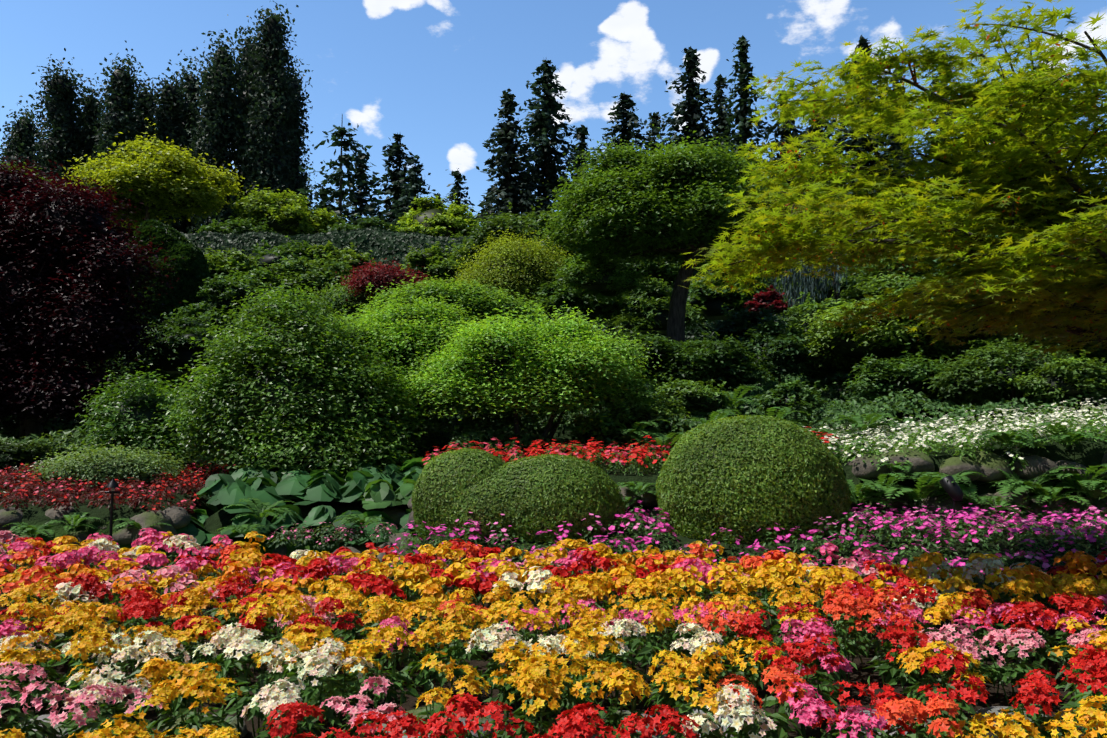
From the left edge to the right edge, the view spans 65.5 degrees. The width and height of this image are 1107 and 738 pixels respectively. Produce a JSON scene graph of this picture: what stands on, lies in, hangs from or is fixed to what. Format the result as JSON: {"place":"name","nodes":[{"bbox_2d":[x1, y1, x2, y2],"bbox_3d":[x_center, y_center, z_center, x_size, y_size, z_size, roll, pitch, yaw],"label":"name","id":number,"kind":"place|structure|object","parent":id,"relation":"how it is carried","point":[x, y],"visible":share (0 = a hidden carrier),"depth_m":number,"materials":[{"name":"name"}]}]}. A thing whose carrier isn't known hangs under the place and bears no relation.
{"place":"outdoors","nodes":[
{"label":"outdoors","id":0,"kind":"place"},
{"bbox_2d":[0,245,1106,737],"bbox_3d":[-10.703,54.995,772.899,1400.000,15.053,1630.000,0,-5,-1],"label":"ground","id":1,"kind":"structure","parent":0,"point":[1086,453],"depth_m":9.90,"materials":[{"name":"brown soil"}]},
{"bbox_2d":[0,95,43,174],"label":"poplar tree","id":2,"kind":"object","parent":1,"relation":"on","point":[17,142],"visible":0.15,"depth_m":95.59,"materials":[{"name":"green plant"}]},
{"bbox_2d":[0,432,66,469],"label":"shrub","id":3,"kind":"object","parent":1,"relation":"on","point":[13,456],"visible":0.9,"depth_m":16.37,"materials":[{"name":"green plant"}]},
{"bbox_2d":[22,48,99,188],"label":"poplar tree","id":4,"kind":"object","parent":1,"relation":"on","point":[61,144],"visible":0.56,"depth_m":88.46,"materials":[{"name":"green plant"}]},
{"bbox_2d":[0,150,181,438],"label":"purple beech tree","id":5,"kind":"object","parent":1,"relation":"on","point":[58,305],"visible":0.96,"depth_m":19.46,"materials":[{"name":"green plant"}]},
{"bbox_2d":[76,73,105,167],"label":"poplar tree","id":6,"kind":"object","parent":1,"relation":"on","point":[91,108],"visible":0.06,"depth_m":92.62,"materials":[{"name":"green plant"}]},
{"bbox_2d":[0,506,195,564],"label":"rock wall","id":7,"kind":"structure","parent":1,"relation":"on","point":[176,517],"depth_m":11.34,"materials":[{"name":"grey stone"}]},
{"bbox_2d":[22,438,193,488],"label":"grey green shrub","id":8,"kind":"object","parent":1,"relation":"on","point":[100,465],"visible":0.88,"depth_m":13.77,"materials":[{"name":"green plant"}]},
{"bbox_2d":[76,40,149,242],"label":"poplar tree","id":9,"kind":"object","parent":1,"relation":"on","point":[119,115],"visible":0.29,"depth_m":86.66,"materials":[{"name":"green plant"}]},
{"bbox_2d":[0,458,241,513],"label":"red flowers","id":10,"kind":"object","parent":1,"relation":"on","point":[33,485],"depth_m":12.74,"materials":[{"name":"red plant"}]},
{"bbox_2d":[54,357,218,472],"bbox_3d":[-7.741,1.040,16.230,3.163,2.427,2.857,0,-5,-1],"label":"broadleaf shrub","id":11,"kind":"object","parent":1,"relation":"on","point":[118,423],"visible":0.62,"depth_m":15.67,"materials":[{"name":"green plant"}]},
{"bbox_2d":[129,74,161,229],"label":"poplar tree","id":12,"kind":"object","parent":1,"relation":"on","point":[146,106],"visible":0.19,"depth_m":93.97,"materials":[{"name":"green plant"}]},
{"bbox_2d":[90,219,211,396],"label":"ivy mound","id":13,"kind":"object","parent":1,"relation":"on","point":[191,269],"visible":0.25,"depth_m":40.77,"materials":[{"name":"green plant"}]},
{"bbox_2d":[62,118,255,231],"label":"yellow maple tree","id":14,"kind":"object","parent":1,"relation":"on","point":[160,179],"visible":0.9,"depth_m":68.81,"materials":[{"name":"green plant"}]},
{"bbox_2d":[106,306,233,395],"bbox_3d":[-11.151,0.117,25.870,4.271,4.067,3.496,0,-5,-1],"label":"shrub","id":15,"kind":"object","parent":1,"relation":"on","point":[178,340],"visible":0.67,"depth_m":25.16,"materials":[{"name":"green plant"}]},
{"bbox_2d":[142,63,198,232],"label":"poplar tree","id":16,"kind":"object","parent":1,"relation":"on","point":[168,119],"visible":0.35,"depth_m":88.96,"materials":[{"name":"green plant"}]},
{"bbox_2d":[168,49,207,233],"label":"poplar tree","id":17,"kind":"object","parent":1,"relation":"on","point":[187,82],"visible":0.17,"depth_m":92.94,"materials":[{"name":"green plant"}]},
{"bbox_2d":[160,300,246,337],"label":"shrub","id":18,"kind":"object","parent":1,"relation":"on","point":[198,310],"visible":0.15,"depth_m":29.29,"materials":[{"name":"green plant"}]},
{"bbox_2d":[179,29,254,233],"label":"poplar tree","id":19,"kind":"object","parent":1,"relation":"on","point":[218,101],"visible":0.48,"depth_m":86.36,"materials":[{"name":"green plant"}]},
{"bbox_2d":[204,242,266,284],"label":"shrub","id":20,"kind":"object","parent":1,"relation":"on","point":[234,261],"visible":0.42,"depth_m":46.53,"materials":[{"name":"green plant"}]},
{"bbox_2d":[194,212,276,234],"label":"shrub","id":21,"kind":"object","parent":1,"relation":"on","point":[236,226],"visible":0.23,"depth_m":64.88,"materials":[{"name":"green plant"}]},
{"bbox_2d":[196,267,283,315],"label":"shrub","id":22,"kind":"object","parent":1,"relation":"on","point":[219,293],"visible":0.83,"depth_m":29.49,"materials":[{"name":"green plant"}]},
{"bbox_2d":[227,14,262,219],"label":"poplar tree","id":23,"kind":"object","parent":1,"relation":"on","point":[246,72],"visible":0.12,"depth_m":91.08,"materials":[{"name":"green plant"}]},
{"bbox_2d":[206,257,318,306],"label":"shrub","id":24,"kind":"object","parent":1,"relation":"on","point":[256,274],"visible":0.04,"depth_m":43.40,"materials":[{"name":"green plant"}]},
{"bbox_2d":[223,1,305,201],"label":"poplar tree","id":25,"kind":"object","parent":1,"relation":"on","point":[266,147],"visible":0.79,"depth_m":86.70,"materials":[{"name":"green plant"}]},
{"bbox_2d":[249,235,315,276],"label":"shrub","id":26,"kind":"object","parent":1,"relation":"on","point":[275,253],"visible":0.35,"depth_m":51.41,"materials":[{"name":"green plant"}]},
{"bbox_2d":[195,540,374,558],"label":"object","id":27,"kind":"object","parent":1,"relation":"on","point":[281,550],"visible":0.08,"depth_m":11.94,"materials":[{"name":"red plant"}]},
{"bbox_2d":[228,185,346,235],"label":"shrub","id":28,"kind":"object","parent":1,"relation":"on","point":[286,214],"visible":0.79,"depth_m":71.01,"materials":[{"name":"green plant"}]},
{"bbox_2d":[137,273,442,480],"bbox_3d":[-4.309,0.199,14.886,4.310,3.906,4.612,4,-6,-43],"label":"broadleaf shrub","id":29,"kind":"object","parent":1,"relation":"on","point":[285,386],"visible":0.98,"depth_m":14.10,"materials":[{"name":"green plant"}]},
{"bbox_2d":[176,457,429,550],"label":"hosta plants","id":30,"kind":"object","parent":1,"relation":"on","point":[373,487],"visible":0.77,"depth_m":12.41,"materials":[{"name":"green plant"}]},
{"bbox_2d":[283,49,322,210],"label":"poplar tree","id":31,"kind":"object","parent":1,"relation":"on","point":[302,144],"visible":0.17,"depth_m":93.45,"materials":[{"name":"green plant"}]},
{"bbox_2d":[255,244,364,306],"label":"shrub","id":32,"kind":"object","parent":1,"relation":"on","point":[296,271],"visible":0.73,"depth_m":43.99,"materials":[{"name":"green plant"}]},
{"bbox_2d":[267,521,397,549],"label":"flowers","id":33,"kind":"object","parent":1,"relation":"on","point":[350,533],"visible":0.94,"depth_m":11.10,"materials":[{"name":"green plant"}]},
{"bbox_2d":[304,240,375,323],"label":"shrub","id":34,"kind":"object","parent":1,"relation":"on","point":[354,258],"visible":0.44,"depth_m":49.75,"materials":[{"name":"green plant"}]},
{"bbox_2d":[297,114,391,226],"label":"cedar tree","id":35,"kind":"object","parent":1,"relation":"on","point":[340,183],"visible":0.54,"depth_m":79.17,"materials":[{"name":"green plant"}]},
{"bbox_2d":[336,149,384,225],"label":"fir tree","id":36,"kind":"object","parent":1,"relation":"on","point":[362,203],"visible":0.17,"depth_m":101.33,"materials":[{"name":"green plant"}]},
{"bbox_2d":[323,213,404,246],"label":"shrub","id":37,"kind":"object","parent":1,"relation":"on","point":[375,222],"visible":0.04,"depth_m":66.89,"materials":[{"name":"green plant"}]},
{"bbox_2d":[303,273,457,319],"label":"shrub","id":38,"kind":"object","parent":1,"relation":"on","point":[355,300],"visible":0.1,"depth_m":37.06,"materials":[{"name":"green plant"}]},
{"bbox_2d":[340,257,430,300],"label":"shrub","id":39,"kind":"object","parent":1,"relation":"on","point":[378,278],"visible":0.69,"depth_m":35.51,"materials":[{"name":"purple plant"}]},
{"bbox_2d":[362,133,430,226],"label":"fir tree","id":40,"kind":"object","parent":1,"relation":"on","point":[395,149],"visible":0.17,"depth_m":106.58,"materials":[{"name":"green plant"}]},
{"bbox_2d":[380,155,435,229],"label":"fir tree","id":41,"kind":"object","parent":1,"relation":"on","point":[414,183],"visible":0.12,"depth_m":99.15,"materials":[{"name":"green plant"}]},
{"bbox_2d":[322,287,496,450],"bbox_3d":[-3.002,0.108,17.449,4.862,3.435,4.266,0,-5,-1],"label":"light maple tree","id":42,"kind":"object","parent":1,"relation":"on","point":[409,333],"visible":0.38,"depth_m":16.53,"materials":[{"name":"green plant"}]},
{"bbox_2d":[390,193,479,237],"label":"shrub","id":43,"kind":"object","parent":1,"relation":"on","point":[436,218],"visible":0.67,"depth_m":69.86,"materials":[{"name":"green plant"}]},
{"bbox_2d":[399,241,481,283],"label":"shrub","id":44,"kind":"object","parent":1,"relation":"on","point":[433,261],"visible":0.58,"depth_m":47.57,"materials":[{"name":"green plant"}]},
{"bbox_2d":[330,271,553,425],"bbox_3d":[-2.617,-0.396,21.535,4.760,3.810,4.218,4,-6,-38],"label":"light maple tree","id":45,"kind":"object","parent":1,"relation":"on","point":[483,301],"visible":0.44,"depth_m":20.58,"materials":[{"name":"green plant"}]},
{"bbox_2d":[443,168,477,236],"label":"fir tree","id":46,"kind":"object","parent":1,"relation":"on","point":[457,188],"visible":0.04,"depth_m":111.64,"materials":[{"name":"green plant"}]},
{"bbox_2d":[180,227,788,343],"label":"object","id":47,"kind":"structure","parent":1,"relation":"on","point":[381,243],"depth_m":58.59,"materials":[{"name":"green plant"}]},
{"bbox_2d":[465,88,554,232],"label":"fir tree","id":48,"kind":"object","parent":1,"relation":"on","point":[510,188],"visible":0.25,"depth_m":97.56,"materials":[{"name":"green plant"}]},
{"bbox_2d":[450,226,573,328],"bbox_3d":[-1.156,-1.804,30.015,5.563,6.546,5.217,0,-5,-1],"label":"round yellow tree","id":49,"kind":"object","parent":1,"relation":"on","point":[521,270],"visible":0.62,"depth_m":29.02,"materials":[{"name":"green plant"}]},
{"bbox_2d":[448,200,586,319],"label":"shrub","id":50,"kind":"object","parent":1,"relation":"on","point":[519,225],"visible":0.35,"depth_m":43.47,"materials":[{"name":"green plant"}]},
{"bbox_2d":[411,448,625,542],"bbox_3d":[-0.461,1.776,11.262,2.813,1.483,1.580,0,-5,-1],"label":"clipped shrub","id":51,"kind":"object","parent":1,"relation":"on","point":[532,496],"visible":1,"depth_m":10.76,"materials":[{"name":"green plant"}]},
{"bbox_2d":[389,300,672,451],"bbox_3d":[-0.403,0.249,15.533,5.148,2.809,4.108,0,-5,-1],"label":"light maple tree","id":52,"kind":"object","parent":1,"relation":"on","point":[504,369],"visible":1,"depth_m":14.64,"materials":[{"name":"green plant"}]},
{"bbox_2d":[19,702,1061,737],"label":"flowers","id":53,"kind":"object","parent":1,"relation":"on","point":[982,711],"visible":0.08,"depth_m":4.54,"materials":[{"name":"red plant"}]},
{"bbox_2d":[495,60,587,217],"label":"fir tree","id":54,"kind":"object","parent":1,"relation":"on","point":[542,127],"visible":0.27,"depth_m":102.07,"materials":[{"name":"green plant"}]},
{"bbox_2d":[0,528,1106,737],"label":"flower bed plants","id":55,"kind":"object","parent":1,"relation":"on","point":[297,655],"visible":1,"depth_m":5.30,"materials":[{"name":"multicoloured plant"}]},
{"bbox_2d":[0,352,1106,468],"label":"undergrowth shrub","id":56,"kind":"object","parent":1,"relation":"on","point":[899,401],"visible":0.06,"depth_m":16.47,"materials":[{"name":"green plant"}]},
{"bbox_2d":[0,556,1106,606],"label":"edge rocks","id":57,"kind":"object","parent":1,"relation":"on","point":[582,571],"visible":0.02,"depth_m":8.76,"materials":[{"name":"grey stone"}]},
{"bbox_2d":[3,385,1106,537],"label":"fern plants","id":58,"kind":"object","parent":1,"relation":"on","point":[1093,487],"visible":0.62,"depth_m":11.41,"materials":[{"name":"green plant"}]},
{"bbox_2d":[560,125,590,194],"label":"fir tree","id":59,"kind":"object","parent":1,"relation":"on","point":[582,144],"visible":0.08,"depth_m":110.34,"materials":[{"name":"green plant"}]},
{"bbox_2d":[527,270,638,323],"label":"shrub","id":60,"kind":"object","parent":1,"relation":"on","point":[557,298],"visible":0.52,"depth_m":25.57,"materials":[{"name":"green plant"}]},
{"bbox_2d":[571,410,629,454],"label":"shrub","id":61,"kind":"object","parent":1,"relation":"on","point":[588,430],"visible":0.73,"depth_m":14.62,"materials":[{"name":"green plant"}]},
{"bbox_2d":[591,93,652,157],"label":"fir tree","id":62,"kind":"object","parent":1,"relation":"on","point":[624,115],"visible":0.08,"depth_m":102.21,"materials":[{"name":"green plant"}]},
{"bbox_2d":[422,426,841,475],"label":"red flowers","id":63,"kind":"object","parent":1,"relation":"on","point":[620,457],"visible":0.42,"depth_m":12.77,"materials":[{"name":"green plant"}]},
{"bbox_2d":[576,389,689,448],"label":"shrub","id":64,"kind":"object","parent":1,"relation":"on","point":[652,407],"visible":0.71,"depth_m":14.95,"materials":[{"name":"green plant"}]},
{"bbox_2d":[591,321,684,392],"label":"shrub","id":65,"kind":"object","parent":1,"relation":"on","point":[661,346],"visible":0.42,"depth_m":18.55,"materials":[{"name":"green plant"}]},
{"bbox_2d":[596,253,680,294],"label":"shrub","id":66,"kind":"object","parent":1,"relation":"on","point":[664,270],"visible":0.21,"depth_m":39.20,"materials":[{"name":"green plant"}]},
{"bbox_2d":[642,112,665,154],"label":"fir tree","id":67,"kind":"object","parent":1,"relation":"on","point":[655,117],"visible":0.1,"depth_m":112.99,"materials":[{"name":"green plant"}]},
{"bbox_2d":[603,275,706,337],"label":"shrub","id":68,"kind":"object","parent":1,"relation":"on","point":[650,314],"visible":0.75,"depth_m":29.49,"materials":[{"name":"green plant"}]},
{"bbox_2d":[523,124,818,347],"bbox_3d":[3.063,-2.270,22.015,7.446,7.642,5.747,0,-5,-1],"label":"tree","id":69,"kind":"object","parent":1,"relation":"on","point":[624,203],"visible":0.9,"depth_m":21.13,"materials":[{"name":"green plant"}]},
{"bbox_2d":[640,373,736,421],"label":"shrub","id":70,"kind":"object","parent":1,"relation":"on","point":[692,394],"visible":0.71,"depth_m":16.16,"materials":[{"name":"green plant"}]},
{"bbox_2d":[653,46,727,153],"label":"fir tree","id":71,"kind":"object","parent":1,"relation":"on","point":[689,110],"visible":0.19,"depth_m":98.38,"materials":[{"name":"green plant"}]},
{"bbox_2d":[646,324,777,419],"bbox_3d":[3.411,0.258,19.064,2.902,2.483,2.578,0,-5,-1],"label":"shrub","id":72,"kind":"object","parent":1,"relation":"on","point":[696,361],"visible":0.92,"depth_m":18.33,"materials":[{"name":"green plant"}]},
{"bbox_2d":[708,74,737,152],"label":"fir tree","id":73,"kind":"object","parent":1,"relation":"on","point":[719,99],"visible":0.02,"depth_m":114.90,"materials":[{"name":"green plant"}]},
{"bbox_2d":[687,267,773,390],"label":"shrub","id":74,"kind":"object","parent":1,"relation":"on","point":[711,300],"visible":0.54,"depth_m":31.61,"materials":[{"name":"green plant"}]},
{"bbox_2d":[371,486,1106,556],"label":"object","id":75,"kind":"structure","parent":1,"relation":"on","point":[395,514],"depth_m":11.43,"materials":[{"name":"plant"}]},
{"bbox_2d":[714,35,779,193],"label":"fir tree","id":76,"kind":"object","parent":1,"relation":"on","point":[743,70],"visible":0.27,"depth_m":94.38,"materials":[{"name":"green plant"}]},
{"bbox_2d":[706,299,788,391],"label":"shrub","id":77,"kind":"object","parent":1,"relation":"on","point":[737,324],"visible":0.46,"depth_m":23.70,"materials":[{"name":"green plant"}]},
{"bbox_2d":[391,499,1106,596],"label":"pink flowers","id":78,"kind":"object","parent":1,"relation":"on","point":[976,519],"visible":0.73,"depth_m":9.95,"materials":[{"name":"pink plant"}]},
{"bbox_2d":[655,415,851,543],"bbox_3d":[2.571,1.621,11.133,2.491,2.060,2.234,0,-5,-1],"label":"clipped shrub","id":79,"kind":"object","parent":1,"relation":"on","point":[746,477],"visible":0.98,"depth_m":10.33,"materials":[{"name":"green plant"}]},
{"bbox_2d":[745,285,791,378],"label":"shrub","id":80,"kind":"object","parent":1,"relation":"on","point":[762,299],"visible":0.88,"depth_m":27.04,"materials":[{"name":"red plant"}]},
{"bbox_2d":[744,380,835,423],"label":"shrub","id":81,"kind":"object","parent":1,"relation":"on","point":[795,396],"visible":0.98,"depth_m":15.77,"materials":[{"name":"green plant"}]},
{"bbox_2d":[742,318,843,415],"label":"shrub","id":82,"kind":"object","parent":1,"relation":"on","point":[789,355],"visible":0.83,"depth_m":19.50,"materials":[{"name":"green plant"}]},
{"bbox_2d":[753,88,833,224],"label":"fir tree","id":83,"kind":"object","parent":1,"relation":"on","point":[782,132],"visible":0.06,"depth_m":101.84,"materials":[{"name":"green plant"}]},
{"bbox_2d":[771,234,846,390],"bbox_3d":[8.230,-1.704,26.939,2.065,5.153,2.494,1,-5,-14],"label":"blue weeping cedar tree","id":84,"kind":"object","parent":1,"relation":"on","point":[806,281],"visible":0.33,"depth_m":27.07,"materials":[{"name":"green plant"}]},
{"bbox_2d":[782,291,851,391],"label":"shrub","id":85,"kind":"object","parent":1,"relation":"on","point":[802,311],"visible":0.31,"depth_m":24.88,"materials":[{"name":"green plant"}]},
{"bbox_2d":[773,261,878,318],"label":"shrub","id":86,"kind":"object","parent":1,"relation":"on","point":[854,281],"visible":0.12,"depth_m":29.58,"materials":[{"name":"green plant"}]},
{"bbox_2d":[790,357,872,391],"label":"shrub","id":87,"kind":"object","parent":1,"relation":"on","point":[834,370],"visible":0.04,"depth_m":20.98,"materials":[{"name":"green plant"}]},
{"bbox_2d":[800,82,878,237],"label":"fir tree","id":88,"kind":"object","parent":1,"relation":"on","point":[810,129],"visible":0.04,"depth_m":114.74,"materials":[{"name":"green plant"}]},
{"bbox_2d":[806,35,937,237],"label":"fir tree","id":89,"kind":"object","parent":1,"relation":"on","point":[863,43],"visible":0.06,"depth_m":96.41,"materials":[{"name":"green plant"}]},
{"bbox_2d":[832,261,928,303],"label":"shrub","id":90,"kind":"object","parent":1,"relation":"on","point":[850,294],"visible":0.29,"depth_m":26.82,"materials":[{"name":"green plant"}]},
{"bbox_2d":[799,284,973,372],"bbox_3d":[7.253,-0.395,19.134,3.410,3.055,3.674,3,-5,-33],"label":"shrub","id":91,"kind":"object","parent":1,"relation":"on","point":[838,343],"visible":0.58,"depth_m":18.54,"materials":[{"name":"green plant"}]},
{"bbox_2d":[678,0,1106,361],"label":"japanese maple tree","id":92,"kind":"object","parent":1,"relation":"on","point":[1038,280],"visible":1,"depth_m":6.97,"materials":[{"name":"green plant"}]},
{"bbox_2d":[847,234,944,283],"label":"shrub","id":93,"kind":"object","parent":1,"relation":"on","point":[899,267],"visible":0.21,"depth_m":28.94,"materials":[{"name":"green plant"}]},
{"bbox_2d":[833,343,973,417],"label":"shrub","id":94,"kind":"object","parent":1,"relation":"on","point":[882,377],"visible":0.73,"depth_m":17.12,"materials":[{"name":"green plant"}]},
{"bbox_2d":[855,269,1015,404],"bbox_3d":[8.467,-0.536,18.141,4.060,3.079,3.723,0,-5,-1],"label":"shrub","id":95,"kind":"object","parent":1,"relation":"on","point":[974,337],"visible":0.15,"depth_m":17.89,"materials":[{"name":"green plant"}]},
{"bbox_2d":[906,55,976,215],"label":"fir tree","id":96,"kind":"object","parent":1,"relation":"on","point":[933,83],"depth_m":106.68,"materials":[{"name":"green plant"}]},
{"bbox_2d":[939,475,963,532],"bbox_3d":[4.906,1.716,10.594,0.173,0.812,0.284,3,-6,-36],"label":"spot lamp","id":97,"kind":"object","parent":1,"relation":"on","point":[953,490],"visible":0.94,"depth_m":10.55,"materials":[{"name":"black metal"}]},
{"bbox_2d":[803,397,1106,514],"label":"white flowers","id":98,"kind":"object","parent":1,"relation":"on","point":[1081,421],"visible":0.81,"depth_m":12.83,"materials":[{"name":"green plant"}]},
{"bbox_2d":[840,448,1106,481],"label":"rock wall","id":99,"kind":"structure","parent":1,"relation":"on","point":[986,464],"depth_m":11.70,"materials":[{"name":"grey stone"}]},
{"bbox_2d":[922,332,1106,414],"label":"shrub","id":100,"kind":"object","parent":1,"relation":"on","point":[994,368],"visible":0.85,"depth_m":15.78,"materials":[{"name":"green plant"}]},
{"bbox_2d":[957,314,1106,404],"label":"shrub","id":101,"kind":"object","parent":1,"relation":"on","point":[1099,353],"visible":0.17,"depth_m":16.75,"materials":[{"name":"green plant"}]},
{"bbox_2d":[1007,348,1106,416],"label":"shrub","id":102,"kind":"object","parent":1,"relation":"on","point":[1063,378],"visible":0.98,"depth_m":14.74,"materials":[{"name":"green plant"}]},
{"bbox_2d":[0,0,1106,226],"label":"sky","id":103,"kind":"structure","parent":0,"point":[434,74],"materials":[{"name":"blue"}]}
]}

